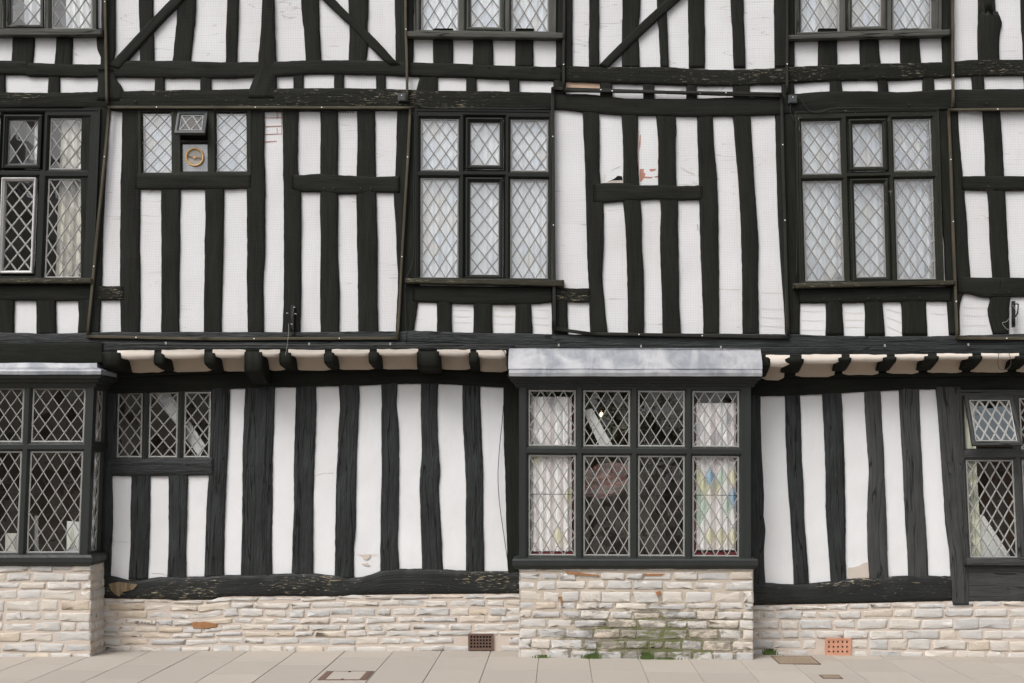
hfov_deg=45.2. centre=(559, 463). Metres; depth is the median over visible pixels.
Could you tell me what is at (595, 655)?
weed tuft
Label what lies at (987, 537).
sloping board
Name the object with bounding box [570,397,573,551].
curtain
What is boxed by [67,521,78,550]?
card
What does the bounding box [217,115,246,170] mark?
blind
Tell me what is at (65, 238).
curtain
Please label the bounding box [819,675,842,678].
inspection cover
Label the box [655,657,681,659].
weed tuft
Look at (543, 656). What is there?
weed tuft
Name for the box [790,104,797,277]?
cable
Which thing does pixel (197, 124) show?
window
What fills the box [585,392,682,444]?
trailing plant
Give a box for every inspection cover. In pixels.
[317,671,373,679]
[771,656,820,664]
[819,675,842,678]
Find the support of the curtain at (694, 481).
hanging from the timber framed building
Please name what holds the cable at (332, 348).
attached to the timber framed building
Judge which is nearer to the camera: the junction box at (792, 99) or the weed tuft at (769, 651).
the junction box at (792, 99)
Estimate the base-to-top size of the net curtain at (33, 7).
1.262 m
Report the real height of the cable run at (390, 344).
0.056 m
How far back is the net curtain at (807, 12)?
9.79 m
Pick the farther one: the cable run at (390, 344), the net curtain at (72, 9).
the net curtain at (72, 9)
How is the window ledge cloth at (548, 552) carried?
on the timber framed building
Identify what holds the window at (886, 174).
in the timber framed building
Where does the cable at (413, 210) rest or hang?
attached to the timber framed building
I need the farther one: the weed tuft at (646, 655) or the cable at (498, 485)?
the cable at (498, 485)
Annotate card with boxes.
[5,533,16,550]
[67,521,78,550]
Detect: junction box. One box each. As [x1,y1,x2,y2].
[398,93,405,101]
[788,95,796,103]
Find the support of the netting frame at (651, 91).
attached to the timber framed building
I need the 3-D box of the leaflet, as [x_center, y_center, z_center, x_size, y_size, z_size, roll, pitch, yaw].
[-4.177,0.561,9.823,0.032,0.289,0.006,0,0,0]
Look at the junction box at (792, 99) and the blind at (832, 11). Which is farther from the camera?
the blind at (832, 11)
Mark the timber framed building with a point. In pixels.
(318, 498)
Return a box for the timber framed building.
[0,0,1023,659]
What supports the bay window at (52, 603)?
in the timber framed building
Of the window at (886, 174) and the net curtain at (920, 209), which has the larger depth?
the net curtain at (920, 209)
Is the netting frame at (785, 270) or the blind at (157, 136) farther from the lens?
the blind at (157, 136)
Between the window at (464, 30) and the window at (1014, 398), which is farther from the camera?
the window at (1014, 398)
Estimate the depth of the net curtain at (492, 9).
9.79 m
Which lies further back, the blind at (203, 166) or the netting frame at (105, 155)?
the blind at (203, 166)
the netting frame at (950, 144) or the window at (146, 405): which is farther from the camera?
the window at (146, 405)
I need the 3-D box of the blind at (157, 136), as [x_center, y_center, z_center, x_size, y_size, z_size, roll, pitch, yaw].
[-3.182,-2.536,9.791,0.279,0.512,0.010,0,0,0]
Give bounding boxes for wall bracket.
[286,305,295,334]
[1009,301,1019,327]
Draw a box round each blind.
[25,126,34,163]
[144,115,171,172]
[183,145,207,170]
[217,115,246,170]
[816,0,862,31]
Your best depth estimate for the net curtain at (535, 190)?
9.79 m
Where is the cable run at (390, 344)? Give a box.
[98,342,1023,348]
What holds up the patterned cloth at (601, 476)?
hanging from the timber framed building
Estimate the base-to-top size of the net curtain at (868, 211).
1.365 m
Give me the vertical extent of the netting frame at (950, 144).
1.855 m
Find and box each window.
[0,0,103,38]
[0,109,100,283]
[0,363,117,656]
[107,389,213,459]
[138,109,250,174]
[405,109,563,286]
[406,0,563,40]
[508,348,762,659]
[788,0,949,41]
[792,109,954,288]
[957,390,1023,565]
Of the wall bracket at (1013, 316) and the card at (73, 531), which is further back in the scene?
the card at (73, 531)
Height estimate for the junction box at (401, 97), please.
0.061 m
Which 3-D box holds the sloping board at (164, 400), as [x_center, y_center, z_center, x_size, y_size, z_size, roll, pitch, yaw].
[-3.127,-0.330,10.095,0.447,0.567,0.020,0,0,0]
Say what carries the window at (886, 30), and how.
in the timber framed building
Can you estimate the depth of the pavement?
9.21 m
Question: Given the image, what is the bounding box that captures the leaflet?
[34,515,38,550]
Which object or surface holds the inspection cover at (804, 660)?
on the pavement
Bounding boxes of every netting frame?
[86,106,411,340]
[104,0,408,104]
[551,87,789,338]
[562,0,788,95]
[947,108,1023,339]
[951,0,1023,107]
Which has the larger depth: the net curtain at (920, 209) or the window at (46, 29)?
the net curtain at (920, 209)
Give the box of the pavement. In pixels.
[0,651,1023,682]
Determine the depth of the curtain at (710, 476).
9.77 m
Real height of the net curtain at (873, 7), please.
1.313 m
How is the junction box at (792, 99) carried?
attached to the timber framed building
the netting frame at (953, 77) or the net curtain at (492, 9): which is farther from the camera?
the net curtain at (492, 9)
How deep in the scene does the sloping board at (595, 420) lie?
9.80 m
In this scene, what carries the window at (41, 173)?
in the timber framed building
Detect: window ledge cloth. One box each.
[530,551,572,553]
[694,551,736,554]
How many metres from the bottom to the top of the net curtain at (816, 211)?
1.366 m
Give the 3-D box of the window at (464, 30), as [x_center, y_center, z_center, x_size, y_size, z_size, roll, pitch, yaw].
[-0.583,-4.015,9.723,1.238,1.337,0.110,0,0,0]
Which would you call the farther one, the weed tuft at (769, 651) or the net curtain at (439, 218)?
the weed tuft at (769, 651)
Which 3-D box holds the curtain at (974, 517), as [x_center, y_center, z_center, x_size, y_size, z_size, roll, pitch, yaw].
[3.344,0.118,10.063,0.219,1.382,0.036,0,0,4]
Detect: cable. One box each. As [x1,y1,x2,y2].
[123,346,507,348]
[405,113,414,342]
[498,405,507,562]
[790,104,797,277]
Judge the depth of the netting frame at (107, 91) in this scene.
9.69 m
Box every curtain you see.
[24,0,39,24]
[35,121,37,244]
[56,120,81,276]
[66,0,90,27]
[422,121,467,276]
[423,0,546,31]
[468,123,503,273]
[512,122,546,277]
[531,397,571,550]
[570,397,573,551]
[694,404,694,551]
[696,403,735,549]
[802,0,815,31]
[803,123,841,279]
[847,121,884,276]
[863,0,928,28]
[894,121,932,278]
[964,401,980,555]
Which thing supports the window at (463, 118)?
in the timber framed building
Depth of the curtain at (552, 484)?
9.78 m
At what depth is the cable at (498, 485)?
9.99 m
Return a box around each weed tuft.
[532,654,550,658]
[580,652,600,658]
[637,651,653,659]
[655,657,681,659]
[762,648,777,654]
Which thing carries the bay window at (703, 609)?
in the timber framed building
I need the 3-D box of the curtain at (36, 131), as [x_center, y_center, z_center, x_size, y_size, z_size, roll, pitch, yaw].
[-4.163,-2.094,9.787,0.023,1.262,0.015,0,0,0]
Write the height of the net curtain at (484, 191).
1.346 m
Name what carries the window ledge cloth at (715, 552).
on the timber framed building
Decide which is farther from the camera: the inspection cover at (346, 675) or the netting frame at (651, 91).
the netting frame at (651, 91)
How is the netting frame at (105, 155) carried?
attached to the timber framed building
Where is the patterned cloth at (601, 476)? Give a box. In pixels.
[585,462,627,498]
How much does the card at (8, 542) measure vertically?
0.146 m
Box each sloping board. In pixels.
[155,394,204,455]
[585,408,611,444]
[979,514,1009,555]

